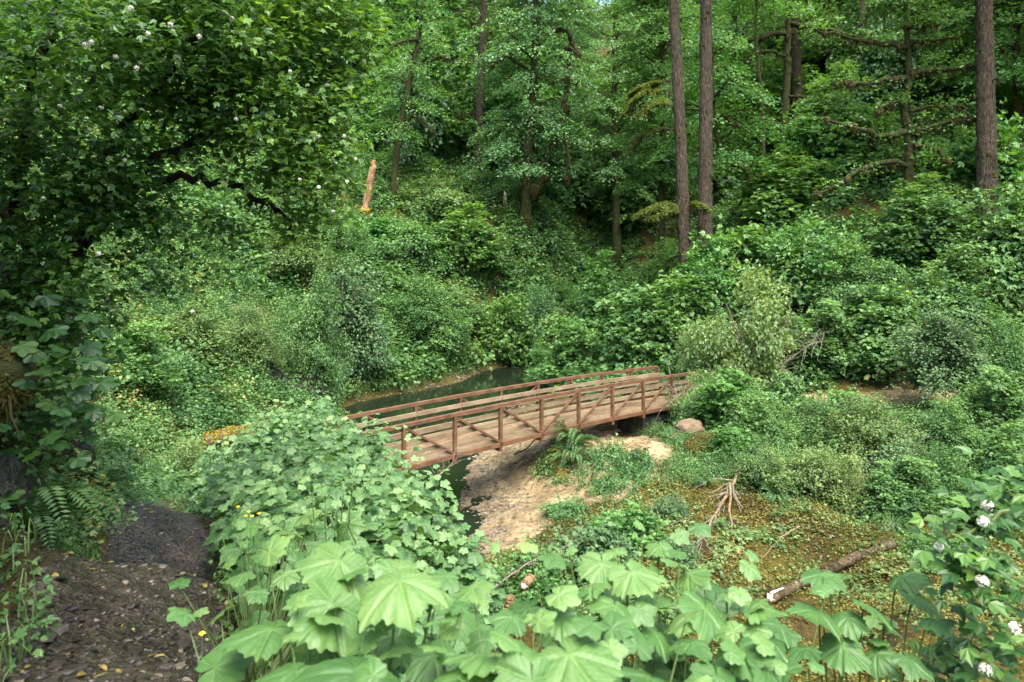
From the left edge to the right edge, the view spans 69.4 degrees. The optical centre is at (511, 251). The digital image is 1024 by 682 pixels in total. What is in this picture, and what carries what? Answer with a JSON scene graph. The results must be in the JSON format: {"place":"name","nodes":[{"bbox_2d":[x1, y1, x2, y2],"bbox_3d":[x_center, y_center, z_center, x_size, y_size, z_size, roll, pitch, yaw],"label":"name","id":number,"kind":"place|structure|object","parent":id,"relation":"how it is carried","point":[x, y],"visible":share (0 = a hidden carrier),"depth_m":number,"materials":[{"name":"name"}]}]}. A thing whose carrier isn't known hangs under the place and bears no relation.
{"place":"outdoors","nodes":[
{"label":"outdoors","id":0,"kind":"place"},
{"bbox_2d":[0,497,271,681],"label":"path","id":1,"kind":"structure","parent":0,"point":[71,587],"depth_m":4.27,"materials":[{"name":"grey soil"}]},
{"bbox_2d":[342,362,544,666],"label":"creek water","id":2,"kind":"structure","parent":0,"point":[494,378],"depth_m":40.67,"materials":[{"name":"green liquid"}]},
{"bbox_2d":[0,0,1023,681],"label":"ground","id":3,"kind":"structure","parent":0,"point":[802,628],"depth_m":21.54,"materials":[{"name":"green plant"}]},
{"bbox_2d":[0,451,35,536],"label":"wall rock","id":4,"kind":"object","parent":3,"relation":"on","point":[14,475],"depth_m":4.50,"materials":[{"name":"grey stone"}]},
{"bbox_2d":[0,340,39,447],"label":"mossy boulder","id":5,"kind":"object","parent":3,"relation":"on","point":[14,367],"visible":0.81,"depth_m":4.54,"materials":[{"name":"stone"}]},
{"bbox_2d":[0,483,112,681],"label":"grass","id":6,"kind":"structure","parent":3,"relation":"on","point":[8,657],"depth_m":3.69,"materials":[{"name":"green plant"}]},
{"bbox_2d":[0,292,126,515],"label":"broadleaf plant","id":7,"kind":"object","parent":3,"relation":"on","point":[92,359],"visible":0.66,"depth_m":4.70,"materials":[{"name":"green plant"}]},
{"bbox_2d":[6,480,127,553],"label":"sword fern","id":8,"kind":"object","parent":3,"relation":"on","point":[58,500],"visible":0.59,"depth_m":4.54,"materials":[{"name":"green plant"}]},
{"bbox_2d":[0,245,157,552],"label":"cliff undergrowth","id":9,"kind":"object","parent":3,"relation":"on","point":[101,476],"visible":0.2,"depth_m":6.22,"materials":[{"name":"green plant"}]},
{"bbox_2d":[0,479,288,681],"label":"path edge plants","id":10,"kind":"object","parent":3,"relation":"on","point":[40,604],"visible":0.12,"depth_m":4.05,"materials":[{"name":"green plant"}]},
{"bbox_2d":[97,320,191,405],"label":"leafy shrub","id":11,"kind":"object","parent":3,"relation":"on","point":[146,335],"visible":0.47,"depth_m":23.81,"materials":[{"name":"green plant"}]},
{"bbox_2d":[0,123,375,500],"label":"hillside undergrowth","id":12,"kind":"object","parent":3,"relation":"on","point":[197,377],"visible":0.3,"depth_m":29.61,"materials":[{"name":"green plant"}]},
{"bbox_2d":[148,300,239,368],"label":"leafy shrub","id":13,"kind":"object","parent":3,"relation":"on","point":[186,328],"visible":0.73,"depth_m":29.79,"materials":[{"name":"green plant"}]},
{"bbox_2d":[0,0,405,473],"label":"flowering shrub","id":14,"kind":"object","parent":3,"relation":"on","point":[84,218],"visible":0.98,"depth_m":6.39,"materials":[{"name":"green plant"}]},
{"bbox_2d":[218,289,291,381],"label":"leafy shrub","id":15,"kind":"object","parent":3,"relation":"on","point":[250,335],"visible":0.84,"depth_m":32.54,"materials":[{"name":"green plant"}]},
{"bbox_2d":[167,498,369,681],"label":"thimbleberry plant","id":16,"kind":"object","parent":3,"relation":"on","point":[241,575],"visible":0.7,"depth_m":3.67,"materials":[{"name":"green plant"}]},
{"bbox_2d":[248,209,343,291],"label":"leafy shrub","id":17,"kind":"object","parent":3,"relation":"on","point":[304,267],"visible":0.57,"depth_m":45.56,"materials":[{"name":"green plant"}]},
{"bbox_2d":[0,0,594,391],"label":"hillside undergrowth","id":18,"kind":"object","parent":3,"relation":"on","point":[217,195],"visible":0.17,"depth_m":57.23,"materials":[{"name":"green plant"}]},
{"bbox_2d":[270,261,360,414],"bbox_3d":[-9.894,4.303,36.674,4.558,8.343,5.215,0,0,8],"label":"leafy shrub","id":19,"kind":"object","parent":3,"relation":"on","point":[316,328],"visible":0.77,"depth_m":36.14,"materials":[{"name":"green plant"}]},
{"bbox_2d":[304,204,380,283],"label":"leafy shrub","id":20,"kind":"object","parent":3,"relation":"on","point":[335,236],"visible":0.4,"depth_m":51.13,"materials":[{"name":"green plant"}]},
{"bbox_2d":[184,384,506,681],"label":"thimbleberry thicket","id":21,"kind":"object","parent":3,"relation":"on","point":[324,465],"visible":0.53,"depth_m":7.29,"materials":[{"name":"green plant"}]},
{"bbox_2d":[301,237,400,386],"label":"leafy shrub","id":22,"kind":"object","parent":3,"relation":"on","point":[360,324],"visible":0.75,"depth_m":43.02,"materials":[{"name":"green plant"}]},
{"bbox_2d":[166,535,580,681],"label":"thimbleberry plant","id":23,"kind":"object","parent":3,"relation":"on","point":[323,632],"visible":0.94,"depth_m":1.58,"materials":[{"name":"green plant"}]},
{"bbox_2d":[361,0,462,201],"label":"maple tree","id":24,"kind":"object","parent":3,"relation":"on","point":[402,124],"visible":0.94,"depth_m":67.75,"materials":[{"name":"green plant"}]},
{"bbox_2d":[367,27,460,171],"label":"young maple","id":25,"kind":"object","parent":3,"relation":"on","point":[423,128],"visible":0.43,"depth_m":75.90,"materials":[{"name":"green plant"}]},
{"bbox_2d":[373,204,456,276],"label":"leafy shrub","id":26,"kind":"object","parent":3,"relation":"on","point":[419,241],"visible":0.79,"depth_m":59.10,"materials":[{"name":"green plant"}]},
{"bbox_2d":[162,0,671,171],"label":"forest","id":27,"kind":"object","parent":3,"relation":"on","point":[583,52],"visible":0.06,"depth_m":98.74,"materials":[{"name":"green plant"}]},
{"bbox_2d":[357,0,477,94],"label":"young maple","id":28,"kind":"object","parent":3,"relation":"on","point":[458,19],"visible":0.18,"depth_m":89.69,"materials":[{"name":"green plant"}]},
{"bbox_2d":[346,37,490,159],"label":"young maple","id":29,"kind":"object","parent":3,"relation":"on","point":[439,67],"visible":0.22,"depth_m":78.02,"materials":[{"name":"green plant"}]},
{"bbox_2d":[377,266,481,361],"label":"leafy shrub","id":30,"kind":"object","parent":3,"relation":"on","point":[417,315],"visible":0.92,"depth_m":50.27,"materials":[{"name":"green plant"}]},
{"bbox_2d":[384,160,479,222],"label":"leafy shrub","id":31,"kind":"object","parent":3,"relation":"on","point":[435,199],"visible":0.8,"depth_m":66.44,"materials":[{"name":"green plant"}]},
{"bbox_2d":[423,201,513,270],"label":"leafy shrub","id":32,"kind":"object","parent":3,"relation":"on","point":[478,243],"visible":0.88,"depth_m":61.09,"materials":[{"name":"green plant"}]},
{"bbox_2d":[440,0,530,173],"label":"fir tree","id":33,"kind":"object","parent":3,"relation":"on","point":[479,110],"visible":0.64,"depth_m":79.63,"materials":[{"name":"green plant"}]},
{"bbox_2d":[454,23,562,176],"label":"young maple","id":34,"kind":"object","parent":3,"relation":"on","point":[488,107],"visible":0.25,"depth_m":82.14,"materials":[{"name":"green plant"}]},
{"bbox_2d":[477,291,543,367],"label":"leafy shrub","id":35,"kind":"object","parent":3,"relation":"on","point":[510,335],"visible":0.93,"depth_m":54.98,"materials":[{"name":"green plant"}]},
{"bbox_2d":[352,580,697,681],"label":"thimbleberry plant","id":36,"kind":"object","parent":3,"relation":"on","point":[582,658],"visible":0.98,"depth_m":1.33,"materials":[{"name":"green plant"}]},
{"bbox_2d":[446,0,617,236],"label":"maple tree","id":37,"kind":"object","parent":3,"relation":"on","point":[526,170],"visible":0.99,"depth_m":68.28,"materials":[{"name":"green plant"}]},
{"bbox_2d":[486,533,587,628],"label":"leafy shrub","id":38,"kind":"object","parent":3,"relation":"on","point":[548,581],"visible":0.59,"depth_m":17.50,"materials":[{"name":"green plant"}]},
{"bbox_2d":[489,93,600,218],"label":"young maple","id":39,"kind":"object","parent":3,"relation":"on","point":[580,175],"visible":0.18,"depth_m":81.75,"materials":[{"name":"green plant"}]},
{"bbox_2d":[526,314,612,392],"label":"leafy shrub","id":40,"kind":"object","parent":3,"relation":"on","point":[581,348],"visible":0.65,"depth_m":42.40,"materials":[{"name":"green plant"}]},
{"bbox_2d":[489,173,677,359],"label":"hillside undergrowth","id":41,"kind":"object","parent":3,"relation":"on","point":[512,225],"visible":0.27,"depth_m":69.82,"materials":[{"name":"green plant"}]},
{"bbox_2d":[529,517,642,589],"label":"leafy shrub","id":42,"kind":"object","parent":3,"relation":"on","point":[600,542],"visible":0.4,"depth_m":18.08,"materials":[{"name":"green plant"}]},
{"bbox_2d":[552,247,636,350],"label":"leafy shrub","id":43,"kind":"object","parent":3,"relation":"on","point":[594,286],"visible":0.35,"depth_m":48.86,"materials":[{"name":"green plant"}]},
{"bbox_2d":[568,133,640,232],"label":"young maple","id":44,"kind":"object","parent":3,"relation":"on","point":[603,203],"visible":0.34,"depth_m":81.16,"materials":[{"name":"green plant"}]},
{"bbox_2d":[549,0,670,271],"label":"maple tree","id":45,"kind":"object","parent":3,"relation":"on","point":[615,182],"visible":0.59,"depth_m":75.71,"materials":[{"name":"green plant"}]},
{"bbox_2d":[489,519,744,681],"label":"thimbleberry plant","id":46,"kind":"object","parent":3,"relation":"on","point":[614,586],"visible":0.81,"depth_m":2.00,"materials":[{"name":"green plant"}]},
{"bbox_2d":[583,501,671,563],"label":"leafy shrub","id":47,"kind":"object","parent":3,"relation":"on","point":[627,519],"visible":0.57,"depth_m":19.91,"materials":[{"name":"green plant"}]},
{"bbox_2d":[578,281,682,375],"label":"leafy shrub","id":48,"kind":"object","parent":3,"relation":"on","point":[625,335],"visible":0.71,"depth_m":38.81,"materials":[{"name":"green plant"}]},
{"bbox_2d":[527,430,768,500],"bbox_3d":[4.909,7.329,25.200,8.755,1.680,5.149,0,0,0],"label":"shrub","id":49,"kind":"object","parent":3,"relation":"on","point":[628,471],"visible":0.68,"depth_m":24.80,"materials":[{"name":"green plant"}]},
{"bbox_2d":[604,221,694,305],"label":"leafy shrub","id":50,"kind":"object","parent":3,"relation":"on","point":[658,263],"visible":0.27,"depth_m":44.86,"materials":[{"name":"green plant"}]},
{"bbox_2d":[592,0,740,272],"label":"maple tree","id":51,"kind":"object","parent":3,"relation":"on","point":[663,175],"visible":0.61,"depth_m":54.78,"materials":[{"name":"green plant"}]},
{"bbox_2d":[621,0,714,286],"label":"fir tree","id":52,"kind":"object","parent":3,"relation":"on","point":[681,207],"visible":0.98,"depth_m":41.73,"materials":[{"name":"brown plant"}]},
{"bbox_2d":[626,268,728,355],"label":"leafy shrub","id":53,"kind":"object","parent":3,"relation":"on","point":[675,299],"visible":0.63,"depth_m":38.03,"materials":[{"name":"green plant"}]},
{"bbox_2d":[663,234,746,324],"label":"leafy shrub","id":54,"kind":"object","parent":3,"relation":"on","point":[703,265],"visible":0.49,"depth_m":39.04,"materials":[{"name":"green plant"}]},
{"bbox_2d":[693,0,733,258],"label":"fir tree","id":55,"kind":"object","parent":3,"relation":"on","point":[705,173],"visible":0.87,"depth_m":42.69,"materials":[{"name":"brown plant"}]},
{"bbox_2d":[672,364,765,432],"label":"leafy shrub","id":56,"kind":"object","parent":3,"relation":"on","point":[725,387],"visible":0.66,"depth_m":28.40,"materials":[{"name":"green plant"}]},
{"bbox_2d":[659,213,783,305],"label":"leafy shrub","id":57,"kind":"object","parent":3,"relation":"on","point":[748,250],"visible":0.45,"depth_m":40.27,"materials":[{"name":"green plant"}]},
{"bbox_2d":[641,26,803,226],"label":"maple tree","id":58,"kind":"object","parent":3,"relation":"on","point":[718,66],"visible":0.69,"depth_m":46.66,"materials":[{"name":"green plant"}]},
{"bbox_2d":[660,0,791,144],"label":"maple tree","id":59,"kind":"object","parent":3,"relation":"on","point":[736,26],"visible":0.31,"depth_m":64.29,"materials":[{"name":"green plant"}]},
{"bbox_2d":[673,72,779,209],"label":"young maple","id":60,"kind":"object","parent":3,"relation":"on","point":[723,182],"visible":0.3,"depth_m":63.04,"materials":[{"name":"green plant"}]},
{"bbox_2d":[629,550,834,681],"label":"thimbleberry plant","id":61,"kind":"object","parent":3,"relation":"on","point":[758,654],"visible":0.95,"depth_m":1.90,"materials":[{"name":"green plant"}]},
{"bbox_2d":[472,402,1023,681],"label":"ground cover","id":62,"kind":"object","parent":3,"relation":"on","point":[772,582],"visible":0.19,"depth_m":19.48,"materials":[{"name":"green plant"}]},
{"bbox_2d":[677,232,830,393],"bbox_3d":[10.812,2.956,33.287,7.183,8.867,8.044,0,0,-3],"label":"leafy shrub","id":63,"kind":"object","parent":3,"relation":"on","point":[753,343],"visible":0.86,"depth_m":32.32,"materials":[{"name":"green plant"}]},
{"bbox_2d":[715,377,805,451],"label":"leafy shrub","id":64,"kind":"object","parent":3,"relation":"on","point":[740,414],"visible":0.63,"depth_m":26.86,"materials":[{"name":"green plant"}]},
{"bbox_2d":[728,432,803,500],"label":"leafy shrub","id":65,"kind":"object","parent":3,"relation":"on","point":[759,470],"visible":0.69,"depth_m":23.07,"materials":[{"name":"green plant"}]},
{"bbox_2d":[737,52,819,167],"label":"young maple","id":66,"kind":"object","parent":3,"relation":"on","point":[780,71],"visible":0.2,"depth_m":62.28,"materials":[{"name":"green plant"}]},
{"bbox_2d":[727,146,843,223],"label":"leafy shrub","id":67,"kind":"object","parent":3,"relation":"on","point":[779,194],"visible":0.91,"depth_m":45.48,"materials":[{"name":"green plant"}]},
{"bbox_2d":[713,0,861,143],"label":"maple tree","id":68,"kind":"object","parent":3,"relation":"on","point":[787,33],"visible":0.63,"depth_m":57.75,"materials":[{"name":"green plant"}]},
{"bbox_2d":[560,443,1021,681],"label":"bank undergrowth","id":69,"kind":"object","parent":3,"relation":"on","point":[726,545],"visible":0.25,"depth_m":19.69,"materials":[{"name":"green plant"}]},
{"bbox_2d":[564,4,1023,401],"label":"hillside undergrowth","id":70,"kind":"object","parent":3,"relation":"on","point":[834,201],"visible":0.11,"depth_m":42.42,"materials":[{"name":"green plant"}]},
{"bbox_2d":[726,195,870,300],"bbox_3d":[15.124,0.073,39.083,6.599,5.932,7.490,0,0,-38],"label":"leafy shrub","id":71,"kind":"object","parent":3,"relation":"on","point":[808,253],"visible":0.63,"depth_m":37.52,"materials":[{"name":"green plant"}]},
{"bbox_2d":[751,426,853,514],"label":"leafy shrub","id":72,"kind":"object","parent":3,"relation":"on","point":[813,471],"visible":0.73,"depth_m":22.42,"materials":[{"name":"green plant"}]},
{"bbox_2d":[779,388,854,448],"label":"leafy shrub","id":73,"kind":"object","parent":3,"relation":"on","point":[821,422],"visible":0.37,"depth_m":26.43,"materials":[{"name":"green plant"}]},
{"bbox_2d":[760,92,879,183],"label":"young maple","id":74,"kind":"object","parent":3,"relation":"on","point":[834,142],"visible":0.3,"depth_m":47.37,"materials":[{"name":"green plant"}]},
{"bbox_2d":[776,298,872,375],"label":"leafy shrub","id":75,"kind":"object","parent":3,"relation":"on","point":[831,342],"visible":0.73,"depth_m":33.00,"materials":[{"name":"green plant"}]},
{"bbox_2d":[633,383,1022,488],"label":"shrub","id":76,"kind":"object","parent":3,"relation":"on","point":[893,405],"visible":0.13,"depth_m":25.61,"materials":[{"name":"green plant"}]},
{"bbox_2d":[781,59,882,178],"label":"young maple","id":77,"kind":"object","parent":3,"relation":"on","point":[814,97],"visible":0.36,"depth_m":48.39,"materials":[{"name":"green plant"}]},
{"bbox_2d":[806,430,897,523],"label":"leafy shrub","id":78,"kind":"object","parent":3,"relation":"on","point":[857,488],"visible":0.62,"depth_m":22.08,"materials":[{"name":"green plant"}]},
{"bbox_2d":[794,223,920,316],"bbox_3d":[17.119,0.989,36.766,6.527,4.805,6.997,0,0,-1],"label":"leafy shrub","id":79,"kind":"object","parent":3,"relation":"on","point":[886,272],"visible":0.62,"depth_m":36.17,"materials":[{"name":"green plant"}]},
{"bbox_2d":[762,568,958,681],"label":"thimbleberry plant","id":80,"kind":"object","parent":3,"relation":"on","point":[845,654],"visible":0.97,"depth_m":2.41,"materials":[{"name":"green plant"}]},
{"bbox_2d":[820,103,931,184],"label":"leafy shrub","id":81,"kind":"object","parent":3,"relation":"on","point":[887,147],"visible":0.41,"depth_m":45.93,"materials":[{"name":"green plant"}]},
{"bbox_2d":[825,376,929,479],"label":"leafy shrub","id":82,"kind":"object","parent":3,"relation":"on","point":[855,425],"visible":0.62,"depth_m":24.69,"materials":[{"name":"green plant"}]},
{"bbox_2d":[836,278,947,380],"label":"leafy shrub","id":83,"kind":"object","parent":3,"relation":"on","point":[880,314],"visible":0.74,"depth_m":32.68,"materials":[{"name":"green plant"}]},
{"bbox_2d":[790,0,1007,215],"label":"conifer tree","id":84,"kind":"object","parent":3,"relation":"on","point":[906,134],"visible":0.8,"depth_m":41.31,"materials":[{"name":"green plant"}]},
{"bbox_2d":[847,0,951,115],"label":"young maple","id":85,"kind":"object","parent":3,"relation":"on","point":[891,63],"visible":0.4,"depth_m":53.50,"materials":[{"name":"green plant"}]},
{"bbox_2d":[854,454,954,523],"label":"leafy shrub","id":86,"kind":"object","parent":3,"relation":"on","point":[914,499],"visible":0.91,"depth_m":21.51,"materials":[{"name":"green plant"}]},
{"bbox_2d":[818,0,1023,225],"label":"fir tree","id":87,"kind":"object","parent":3,"relation":"on","point":[987,172],"visible":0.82,"depth_m":39.67,"materials":[{"name":"brown plant"}]},
{"bbox_2d":[852,171,992,263],"bbox_3d":[21.500,-1.745,38.954,6.638,5.001,6.348,0,0,34],"label":"leafy shrub","id":88,"kind":"object","parent":3,"relation":"on","point":[914,225],"visible":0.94,"depth_m":37.85,"materials":[{"name":"green plant"}]},
{"bbox_2d":[867,285,996,402],"bbox_3d":[16.702,3.640,29.060,4.451,4.538,4.598,0,0,-18],"label":"leafy shrub","id":89,"kind":"object","parent":3,"relation":"on","point":[937,350],"visible":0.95,"depth_m":28.39,"materials":[{"name":"green plant"}]},
{"bbox_2d":[856,0,1023,103],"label":"maple tree","id":90,"kind":"object","parent":3,"relation":"on","point":[952,77],"visible":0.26,"depth_m":52.23,"materials":[{"name":"green plant"}]},
{"bbox_2d":[898,380,993,468],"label":"leafy shrub","id":91,"kind":"object","parent":3,"relation":"on","point":[953,432],"visible":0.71,"depth_m":25.31,"materials":[{"name":"green plant"}]},
{"bbox_2d":[911,435,986,516],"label":"leafy shrub","id":92,"kind":"object","parent":3,"relation":"on","point":[944,468],"visible":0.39,"depth_m":22.57,"materials":[{"name":"green plant"}]},
{"bbox_2d":[886,445,1023,681],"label":"flowering shrub","id":93,"kind":"object","parent":3,"relation":"on","point":[966,665],"visible":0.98,"depth_m":2.34,"materials":[{"name":"green plant"}]},
{"bbox_2d":[905,241,1015,348],"bbox_3d":[20.366,2.149,34.084,5.226,5.232,5.465,0,0,37],"label":"leafy shrub","id":94,"kind":"object","parent":3,"relation":"on","point":[960,286],"visible":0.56,"depth_m":33.37,"materials":[{"name":"green plant"}]},
{"bbox_2d":[918,97,1023,186],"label":"leafy shrub","id":95,"kind":"object","parent":3,"relation":"on","point":[1006,135],"visible":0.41,"depth_m":42.07,"materials":[{"name":"green plant"}]},
{"bbox_2d":[919,0,1023,127],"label":"maple tree","id":96,"kind":"object","parent":3,"relation":"on","point":[1013,75],"visible":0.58,"depth_m":46.95,"materials":[{"name":"green plant"}]},
{"bbox_2d":[935,364,1023,453],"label":"leafy shrub","id":97,"kind":"object","parent":3,"relation":"on","point":[1001,396],"visible":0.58,"depth_m":25.66,"materials":[{"name":"green plant"}]},
{"bbox_2d":[955,175,1023,315],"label":"leafy shrub","id":98,"kind":"object","parent":3,"relation":"on","point":[1008,241],"visible":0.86,"depth_m":35.33,"materials":[{"name":"green plant"}]},
{"bbox_2d":[962,296,1023,412],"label":"leafy shrub","id":99,"kind":"object","parent":3,"relation":"on","point":[1010,360],"visible":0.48,"depth_m":29.88,"materials":[{"name":"green plant"}]},
{"bbox_2d":[968,419,1023,499],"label":"leafy shrub","id":100,"kind":"object","parent":3,"relation":"on","point":[1001,455],"visible":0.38,"depth_m":22.95,"materials":[{"name":"green plant"}]},
{"bbox_2d":[460,425,673,559],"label":"dirt bank","id":101,"kind":"structure","parent":0,"point":[510,461],"depth_m":25.76,"materials":[{"name":"beige soil"}]},
{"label":"bridge abutment","id":102,"kind":"object","parent":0,"visible":0},
{"bbox_2d":[321,366,698,476],"bbox_3d":[0.310,5.947,26.669,19.278,1.780,2.270,0,0,-42],"label":"footbridge","id":103,"kind":"object","parent":102,"relation":"on","point":[499,433],"visible":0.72,"depth_m":26.13,"materials":[{"name":"wood"}]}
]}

